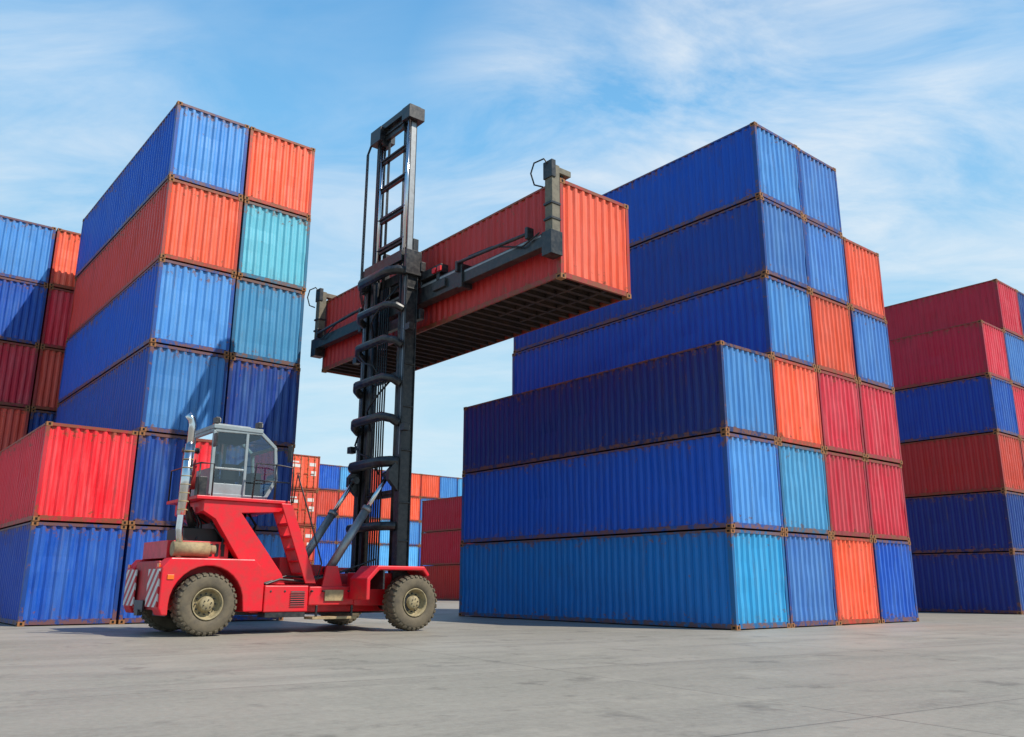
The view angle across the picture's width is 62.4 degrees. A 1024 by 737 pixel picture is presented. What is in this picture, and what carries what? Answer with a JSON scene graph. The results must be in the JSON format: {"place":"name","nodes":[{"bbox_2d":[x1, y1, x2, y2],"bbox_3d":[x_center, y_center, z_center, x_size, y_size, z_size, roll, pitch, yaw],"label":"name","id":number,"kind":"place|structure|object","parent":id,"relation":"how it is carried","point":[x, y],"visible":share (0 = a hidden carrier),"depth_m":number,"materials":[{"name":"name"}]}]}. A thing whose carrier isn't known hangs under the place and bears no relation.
{"place":"outdoors","nodes":[
{"label":"outdoors","id":0,"kind":"place"},
{"bbox_2d":[0,599,1023,736],"bbox_3d":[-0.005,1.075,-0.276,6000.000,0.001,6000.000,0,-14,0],"label":"ground","id":1,"kind":"structure","parent":0,"point":[447,671],"depth_m":10.27,"materials":[{"name":"concrete"}]},
{"bbox_2d":[0,521,126,626],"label":"shipping container","id":2,"kind":"object","parent":1,"relation":"on","point":[52,573],"visible":1,"depth_m":23.33,"materials":[{"name":"metal"}]},
{"bbox_2d":[0,421,137,529],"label":"shipping container","id":3,"kind":"object","parent":2,"relation":"on","point":[50,471],"visible":0.78,"depth_m":24.09,"materials":[{"name":"red metal"}]},
{"bbox_2d":[116,525,175,623],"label":"shipping container","id":4,"kind":"object","parent":1,"relation":"on","point":[137,538],"visible":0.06,"depth_m":24.39,"materials":[{"name":"metal"}]},
{"bbox_2d":[127,431,219,527],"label":"shipping container","id":5,"kind":"object","parent":4,"relation":"on","point":[158,458],"visible":0.18,"depth_m":25.12,"materials":[{"name":"metal"}]},
{"bbox_2d":[55,342,228,436],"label":"shipping container","id":6,"kind":"object","parent":5,"relation":"on","point":[151,387],"visible":0.55,"depth_m":26.46,"materials":[{"name":"blue metal"}]},
{"bbox_2d":[57,257,235,404],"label":"shipping container","id":7,"kind":"object","parent":6,"relation":"on","point":[162,301],"visible":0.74,"depth_m":27.28,"materials":[{"name":"blue metal"}]},
{"bbox_2d":[67,177,242,339],"bbox_3d":[-13.889,-3.457,32.040,2.442,2.736,12.196,12,-18,-38],"label":"shipping container","id":8,"kind":"object","parent":7,"relation":"on","point":[174,219],"visible":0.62,"depth_m":27.95,"materials":[{"name":"orange metal"}]},
{"bbox_2d":[74,101,248,278],"bbox_3d":[-13.900,-6.118,32.713,2.442,2.736,12.196,12,-18,-38],"label":"shipping container","id":9,"kind":"object","parent":8,"relation":"on","point":[187,143],"visible":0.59,"depth_m":28.65,"materials":[{"name":"blue metal"}]},
{"bbox_2d":[231,531,285,620],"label":"shipping container","id":10,"kind":"object","parent":1,"relation":"on","point":[271,542],"visible":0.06,"depth_m":26.89,"materials":[{"name":"blue metal"}]},
{"bbox_2d":[217,444,293,531],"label":"shipping container","id":11,"kind":"object","parent":10,"relation":"on","point":[264,522],"visible":0.07,"depth_m":27.27,"materials":[{"name":"blue metal"}]},
{"bbox_2d":[223,356,300,447],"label":"shipping container","id":12,"kind":"object","parent":11,"relation":"on","point":[266,394],"visible":0.2,"depth_m":27.75,"materials":[{"name":"blue metal"}]},
{"bbox_2d":[228,276,304,367],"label":"shipping container","id":13,"kind":"object","parent":12,"relation":"on","point":[267,323],"visible":0.29,"depth_m":28.35,"materials":[{"name":"metal"}]},
{"bbox_2d":[236,199,310,291],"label":"shipping container","id":14,"kind":"object","parent":13,"relation":"on","point":[273,249],"visible":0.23,"depth_m":29.02,"materials":[{"name":"teal metal"}]},
{"bbox_2d":[243,126,314,217],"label":"shipping container","id":15,"kind":"object","parent":14,"relation":"on","point":[279,172],"visible":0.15,"depth_m":29.68,"materials":[{"name":"orange metal"}]},
{"bbox_2d":[123,103,570,635],"bbox_3d":[-5.337,-0.908,22.549,7.250,15.113,12.650,12,-18,-38],"label":"container handler","id":16,"kind":"object","parent":1,"relation":"on","point":[214,567],"visible":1,"depth_m":20.94,"materials":[{"name":"metal"}]},
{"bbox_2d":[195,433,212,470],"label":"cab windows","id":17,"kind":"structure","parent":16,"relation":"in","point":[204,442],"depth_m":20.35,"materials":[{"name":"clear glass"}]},
{"bbox_2d":[321,178,630,377],"bbox_3d":[-1.762,-2.078,25.707,2.442,2.591,12.196,12,-18,-38],"label":"shipping container","id":18,"kind":"object","parent":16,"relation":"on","point":[588,271],"visible":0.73,"depth_m":22.27,"materials":[{"name":"orange metal"}]},
{"bbox_2d":[424,565,459,599],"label":"shipping container","id":19,"kind":"object","parent":1,"relation":"on","point":[444,580],"visible":0.25,"depth_m":65.25,"materials":[{"name":"red metal"}]},
{"bbox_2d":[420,530,473,565],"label":"shipping container","id":20,"kind":"object","parent":19,"relation":"on","point":[441,548],"visible":0.36,"depth_m":66.40,"materials":[{"name":"metal"}]},
{"bbox_2d":[421,496,461,532],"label":"shipping container","id":21,"kind":"object","parent":20,"relation":"on","point":[441,514],"visible":0.31,"depth_m":67.05,"materials":[{"name":"metal"}]},
{"bbox_2d":[459,528,790,629],"bbox_3d":[2.870,6.845,27.431,2.442,2.591,12.196,12,-18,-38],"label":"shipping container","id":22,"kind":"object","parent":1,"relation":"on","point":[732,579],"visible":1,"depth_m":24.69,"materials":[{"name":"blue metal"}]},
{"bbox_2d":[461,432,783,543],"bbox_3d":[2.904,4.326,28.075,2.442,2.591,12.196,12,-18,-38],"label":"shipping container","id":23,"kind":"object","parent":22,"relation":"on","point":[722,480],"visible":0.91,"depth_m":25.37,"materials":[{"name":"blue metal"}]},
{"bbox_2d":[462,340,777,473],"bbox_3d":[2.920,1.808,28.721,2.442,2.591,12.196,12,-18,-38],"label":"shipping container","id":24,"kind":"object","parent":23,"relation":"on","point":[717,387],"visible":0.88,"depth_m":26.04,"materials":[{"name":"blue metal"}]},
{"bbox_2d":[784,532,838,627],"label":"shipping container","id":25,"kind":"object","parent":1,"relation":"on","point":[810,581],"visible":0.12,"depth_m":24.41,"materials":[{"name":"metal"}]},
{"bbox_2d":[770,442,830,535],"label":"shipping container","id":26,"kind":"object","parent":25,"relation":"on","point":[804,497],"visible":0.12,"depth_m":25.08,"materials":[{"name":"metal"}]},
{"bbox_2d":[771,355,823,449],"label":"shipping container","id":27,"kind":"object","parent":26,"relation":"on","point":[797,405],"visible":0.14,"depth_m":25.71,"materials":[{"name":"orange metal"}]},
{"bbox_2d":[512,274,815,394],"bbox_3d":[4.816,-0.307,30.911,2.442,2.591,12.196,12,-18,-38],"label":"shipping container","id":28,"kind":"object","parent":27,"relation":"on","point":[766,314],"visible":0.52,"depth_m":27.97,"materials":[{"name":"blue metal"}]},
{"bbox_2d":[513,196,809,352],"bbox_3d":[4.869,-2.828,31.547,2.442,2.591,12.196,12,-18,-38],"label":"shipping container","id":29,"kind":"object","parent":28,"relation":"on","point":[755,237],"visible":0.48,"depth_m":27.91,"materials":[{"name":"blue metal"}]},
{"bbox_2d":[603,121,802,247],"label":"shipping container","id":30,"kind":"object","parent":29,"relation":"on","point":[751,161],"visible":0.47,"depth_m":28.30,"materials":[{"name":"blue metal"}]},
{"bbox_2d":[831,536,880,624],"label":"shipping container","id":31,"kind":"object","parent":1,"relation":"on","point":[855,581],"visible":0.16,"depth_m":25.98,"materials":[{"name":"orange metal"}]},
{"bbox_2d":[822,450,872,538],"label":"shipping container","id":32,"kind":"object","parent":31,"relation":"on","point":[848,498],"visible":0.09,"depth_m":26.61,"materials":[{"name":"metal"}]},
{"bbox_2d":[817,369,865,457],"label":"shipping container","id":33,"kind":"object","parent":32,"relation":"on","point":[841,419],"visible":0.16,"depth_m":27.22,"materials":[{"name":"metal"}]},
{"bbox_2d":[809,291,856,379],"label":"shipping container","id":34,"kind":"object","parent":33,"relation":"on","point":[832,338],"visible":0.15,"depth_m":27.90,"materials":[{"name":"orange metal"}]},
{"bbox_2d":[804,218,849,306],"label":"shipping container","id":35,"kind":"object","parent":34,"relation":"on","point":[826,264],"visible":0.12,"depth_m":28.57,"materials":[{"name":"metal"}]},
{"bbox_2d":[797,147,842,235],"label":"shipping container","id":36,"kind":"object","parent":35,"relation":"on","point":[819,193],"visible":0.13,"depth_m":29.21,"materials":[{"name":"metal"}]},
{"bbox_2d":[873,539,918,622],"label":"shipping container","id":37,"kind":"object","parent":1,"relation":"on","point":[896,589],"visible":0.16,"depth_m":27.48,"materials":[{"name":"metal"}]},
{"bbox_2d":[862,458,909,540],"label":"shipping container","id":38,"kind":"object","parent":37,"relation":"on","point":[887,504],"visible":0.16,"depth_m":28.15,"materials":[{"name":"metal"}]},
{"bbox_2d":[858,381,902,464],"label":"shipping container","id":39,"kind":"object","parent":38,"relation":"on","point":[881,437],"visible":0.16,"depth_m":28.77,"materials":[{"name":"metal"}]},
{"bbox_2d":[850,307,894,390],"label":"shipping container","id":40,"kind":"object","parent":39,"relation":"on","point":[872,355],"visible":0.18,"depth_m":29.39,"materials":[{"name":"metal"}]},
{"bbox_2d":[843,237,885,319],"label":"shipping container","id":41,"kind":"object","parent":40,"relation":"on","point":[864,281],"visible":0.14,"depth_m":30.09,"materials":[{"name":"orange metal"}]},
{"bbox_2d":[912,552,1023,614],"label":"shipping container","id":42,"kind":"object","parent":1,"relation":"on","point":[991,582],"visible":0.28,"depth_m":37.34,"materials":[{"name":"blue metal"}]},
{"bbox_2d":[905,491,1023,553],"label":"shipping container","id":43,"kind":"object","parent":42,"relation":"on","point":[985,522],"visible":0.41,"depth_m":37.88,"materials":[{"name":"blue metal"}]},
{"bbox_2d":[900,432,1023,497],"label":"shipping container","id":44,"kind":"object","parent":43,"relation":"on","point":[984,462],"visible":0.38,"depth_m":38.48,"materials":[{"name":"red metal"}]},
{"bbox_2d":[895,374,1019,443],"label":"shipping container","id":45,"kind":"object","parent":44,"relation":"on","point":[974,406],"visible":0.38,"depth_m":39.09,"materials":[{"name":"metal"}]},
{"bbox_2d":[889,320,1010,390],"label":"shipping container","id":46,"kind":"object","parent":45,"relation":"on","point":[977,348],"visible":0.32,"depth_m":39.78,"materials":[{"name":"metal"}]},
{"bbox_2d":[0,0,1023,477],"label":"sky","id":47,"kind":"structure","parent":0,"point":[916,107],"materials":[{"name":"blue"}]},
{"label":"shipping container","id":48,"kind":"object","parent":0,"visible":0},
{"bbox_2d":[314,542,335,565],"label":"shipping container","id":49,"kind":"object","parent":48,"relation":"on","point":[327,550],"visible":0.18,"depth_m":84.42,"materials":[{"name":"metal"}]},
{"bbox_2d":[316,516,337,542],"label":"shipping container","id":50,"kind":"object","parent":49,"relation":"on","point":[329,535],"visible":0.11,"depth_m":85.13,"materials":[{"name":"metal"}]},
{"bbox_2d":[317,489,338,516],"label":"shipping container","id":51,"kind":"object","parent":50,"relation":"on","point":[327,501],"visible":0.13,"depth_m":85.64,"materials":[{"name":"metal"}]},
{"bbox_2d":[318,464,339,490],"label":"shipping container","id":52,"kind":"object","parent":51,"relation":"on","point":[329,477],"visible":0.2,"depth_m":86.34,"materials":[{"name":"metal"}]},
{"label":"shipping container","id":53,"kind":"object","parent":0,"visible":0},
{"bbox_2d":[336,543,351,567],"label":"shipping container","id":54,"kind":"object","parent":53,"relation":"on","point":[344,561],"visible":0.11,"depth_m":85.79,"materials":[{"name":"blue metal"}]},
{"bbox_2d":[332,517,352,542],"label":"shipping container","id":55,"kind":"object","parent":54,"relation":"on","point":[343,523],"visible":0.07,"depth_m":86.19,"materials":[{"name":"metal"}]},
{"bbox_2d":[338,491,353,517],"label":"shipping container","id":56,"kind":"object","parent":55,"relation":"on","point":[346,508],"visible":0.19,"depth_m":86.97,"materials":[{"name":"orange metal"}]},
{"bbox_2d":[339,466,349,490],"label":"shipping container","id":57,"kind":"object","parent":56,"relation":"on","point":[344,473],"visible":0.08,"depth_m":87.34,"materials":[{"name":"blue metal"}]},
{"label":"shipping container","id":58,"kind":"object","parent":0,"visible":0},
{"bbox_2d":[367,544,377,565],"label":"shipping container","id":59,"kind":"object","parent":58,"relation":"on","point":[372,553],"visible":0.01,"depth_m":87.79,"materials":[{"name":"metal"}]},
{"bbox_2d":[368,519,378,543],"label":"shipping container","id":60,"kind":"object","parent":59,"relation":"on","point":[375,533],"visible":0.02,"depth_m":88.41,"materials":[{"name":"orange metal"}]},
{"bbox_2d":[372,500,379,518],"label":"shipping container","id":61,"kind":"object","parent":60,"relation":"on","point":[376,509],"visible":0.02,"depth_m":89.08,"materials":[{"name":"metal"}]},
{"bbox_2d":[371,470,380,489],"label":"shipping container","id":62,"kind":"object","parent":61,"relation":"on","point":[375,479],"visible":0.02,"depth_m":89.70,"materials":[{"name":"orange metal"}]},
{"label":"shipping container","id":63,"kind":"object","parent":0,"visible":0},
{"bbox_2d":[379,544,388,565],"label":"shipping container","id":64,"kind":"object","parent":63,"relation":"on","point":[383,554],"visible":0.09,"depth_m":88.65,"materials":[{"name":"blue metal"}]},
{"bbox_2d":[380,519,389,544],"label":"shipping container","id":65,"kind":"object","parent":64,"relation":"on","point":[384,537],"visible":0.07,"depth_m":89.15,"materials":[{"name":"blue metal"}]},
{"bbox_2d":[381,498,390,519],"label":"shipping container","id":66,"kind":"object","parent":65,"relation":"on","point":[385,508],"visible":0.11,"depth_m":89.86,"materials":[{"name":"orange metal"}]},
{"bbox_2d":[382,470,390,490],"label":"shipping container","id":67,"kind":"object","parent":66,"relation":"on","point":[386,486],"visible":0.03,"depth_m":90.42,"materials":[{"name":"metal"}]},
{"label":"shipping container","id":68,"kind":"object","parent":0,"visible":0},
{"bbox_2d":[408,546,418,565],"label":"shipping container","id":69,"kind":"object","parent":68,"relation":"on","point":[413,555],"visible":0.07,"depth_m":90.95,"materials":[{"name":"blue metal"}]},
{"bbox_2d":[409,521,419,545],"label":"shipping container","id":70,"kind":"object","parent":69,"relation":"on","point":[414,533],"visible":0.12,"depth_m":91.52,"materials":[{"name":"blue metal"}]},
{"bbox_2d":[410,497,419,520],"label":"shipping container","id":71,"kind":"object","parent":70,"relation":"on","point":[415,509],"visible":0.13,"depth_m":92.16,"materials":[{"name":"orange metal"}]},
{"bbox_2d":[411,473,420,496],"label":"shipping container","id":72,"kind":"object","parent":71,"relation":"on","point":[415,484],"visible":0.07,"depth_m":92.80,"materials":[{"name":"orange metal"}]},
{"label":"shipping container","id":73,"kind":"object","parent":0,"visible":0},
{"bbox_2d":[418,546,431,565],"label":"shipping container","id":74,"kind":"object","parent":73,"relation":"on","point":[419,552],"visible":0.02,"depth_m":91.45,"materials":[{"name":"metal"}]},
{"bbox_2d":[419,521,421,545],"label":"shipping container","id":75,"kind":"object","parent":74,"relation":"on","point":[420,533],"visible":0.02,"depth_m":91.94,"materials":[{"name":"blue metal"}]},
{"bbox_2d":[420,497,433,521],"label":"shipping container","id":76,"kind":"object","parent":75,"relation":"on","point":[423,499],"visible":0.05,"depth_m":92.82,"materials":[{"name":"blue metal"}]},
{"bbox_2d":[420,474,439,498],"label":"shipping container","id":77,"kind":"object","parent":76,"relation":"on","point":[430,486],"visible":0.19,"depth_m":93.91,"materials":[{"name":"orange metal"}]},
{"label":"shipping container","id":78,"kind":"object","parent":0,"visible":0},
{"bbox_2d":[439,476,457,498],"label":"shipping container","id":79,"kind":"object","parent":78,"relation":"on","point":[447,487],"visible":0.16,"depth_m":95.49,"materials":[{"name":"blue metal"}]},
{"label":"shipping container","id":80,"kind":"object","parent":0,"visible":0},
{"bbox_2d":[457,478,461,495],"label":"shipping container","id":81,"kind":"object","parent":80,"relation":"on","point":[459,488],"visible":0.06,"depth_m":96.52,"materials":[{"name":"blue metal"}]},
{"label":"shipping container","id":82,"kind":"object","parent":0,"visible":0},
{"bbox_2d":[0,406,29,450],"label":"shipping container","id":83,"kind":"object","parent":82,"relation":"on","point":[13,424],"visible":0.46,"depth_m":34.93,"materials":[{"name":"red metal"}]},
{"bbox_2d":[0,340,38,408],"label":"shipping container","id":84,"kind":"object","parent":83,"relation":"on","point":[18,361],"visible":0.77,"depth_m":35.41,"materials":[{"name":"metal"}]},
{"bbox_2d":[0,276,47,345],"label":"shipping container","id":85,"kind":"object","parent":84,"relation":"on","point":[22,305],"visible":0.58,"depth_m":35.96,"materials":[{"name":"metal"}]},
{"bbox_2d":[0,215,55,284],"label":"shipping container","id":86,"kind":"object","parent":85,"relation":"on","point":[26,249],"visible":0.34,"depth_m":36.55,"materials":[{"name":"blue metal"}]},
{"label":"shipping container","id":87,"kind":"object","parent":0,"visible":0},
{"bbox_2d":[26,409,55,434],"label":"shipping container","id":88,"kind":"object","parent":87,"relation":"on","point":[37,418],"visible":0.02,"depth_m":35.65,"materials":[{"name":"blue metal"}]},
{"bbox_2d":[30,346,64,411],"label":"shipping container","id":89,"kind":"object","parent":88,"relation":"on","point":[47,380],"visible":0.23,"depth_m":36.13,"materials":[{"name":"red metal"}]},
{"bbox_2d":[39,286,73,349],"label":"shipping container","id":90,"kind":"object","parent":89,"relation":"on","point":[56,319],"visible":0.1,"depth_m":36.83,"materials":[{"name":"metal"}]},
{"bbox_2d":[48,228,80,290],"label":"shipping container","id":91,"kind":"object","parent":90,"relation":"on","point":[64,259],"visible":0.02,"depth_m":37.48,"materials":[{"name":"orange metal"}]},
{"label":"shipping container","id":92,"kind":"object","parent":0,"visible":0},
{"bbox_2d":[1019,438,1023,467],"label":"shipping container","id":93,"kind":"object","parent":92,"relation":"on","point":[1021,440],"visible":0.03,"depth_m":38.94,"materials":[{"name":"red metal"}]},
{"bbox_2d":[1012,383,1023,438],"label":"shipping container","id":94,"kind":"object","parent":93,"relation":"on","point":[1018,393],"visible":0.05,"depth_m":39.81,"materials":[{"name":"metal"}]},
{"bbox_2d":[1003,330,1023,387],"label":"shipping container","id":95,"kind":"object","parent":94,"relation":"on","point":[1014,344],"visible":0.12,"depth_m":40.61,"materials":[{"name":"metal"}]},
{"bbox_2d":[884,279,1023,339],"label":"shipping container","id":96,"kind":"object","parent":95,"relation":"on","point":[993,302],"visible":0.34,"depth_m":42.18,"materials":[{"name":"metal"}]},
{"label":"shipping container","id":97,"kind":"object","parent":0,"visible":0},
{"bbox_2d":[1017,290,1023,335],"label":"shipping container","id":98,"kind":"object","parent":97,"relation":"on","point":[1020,295],"visible":0.02,"depth_m":42.50,"materials":[{"name":"blue metal"}]},
{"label":"shipping container","id":99,"kind":"object","parent":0,"visible":0},
{"bbox_2d":[299,526,315,562],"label":"shipping container","id":100,"kind":"object","parent":99,"relation":"on","point":[307,534],"visible":0.07,"depth_m":61.51,"materials":[{"name":"orange metal"}]},
{"bbox_2d":[290,489,317,526],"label":"shipping container","id":101,"kind":"object","parent":100,"relation":"on","point":[300,509],"visible":0.12,"depth_m":61.85,"materials":[{"name":"orange metal"}]},
{"bbox_2d":[291,454,319,490],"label":"shipping container","id":102,"kind":"object","parent":101,"relation":"on","point":[307,468],"visible":0.23,"depth_m":62.48,"materials":[{"name":"orange metal"}]}
]}

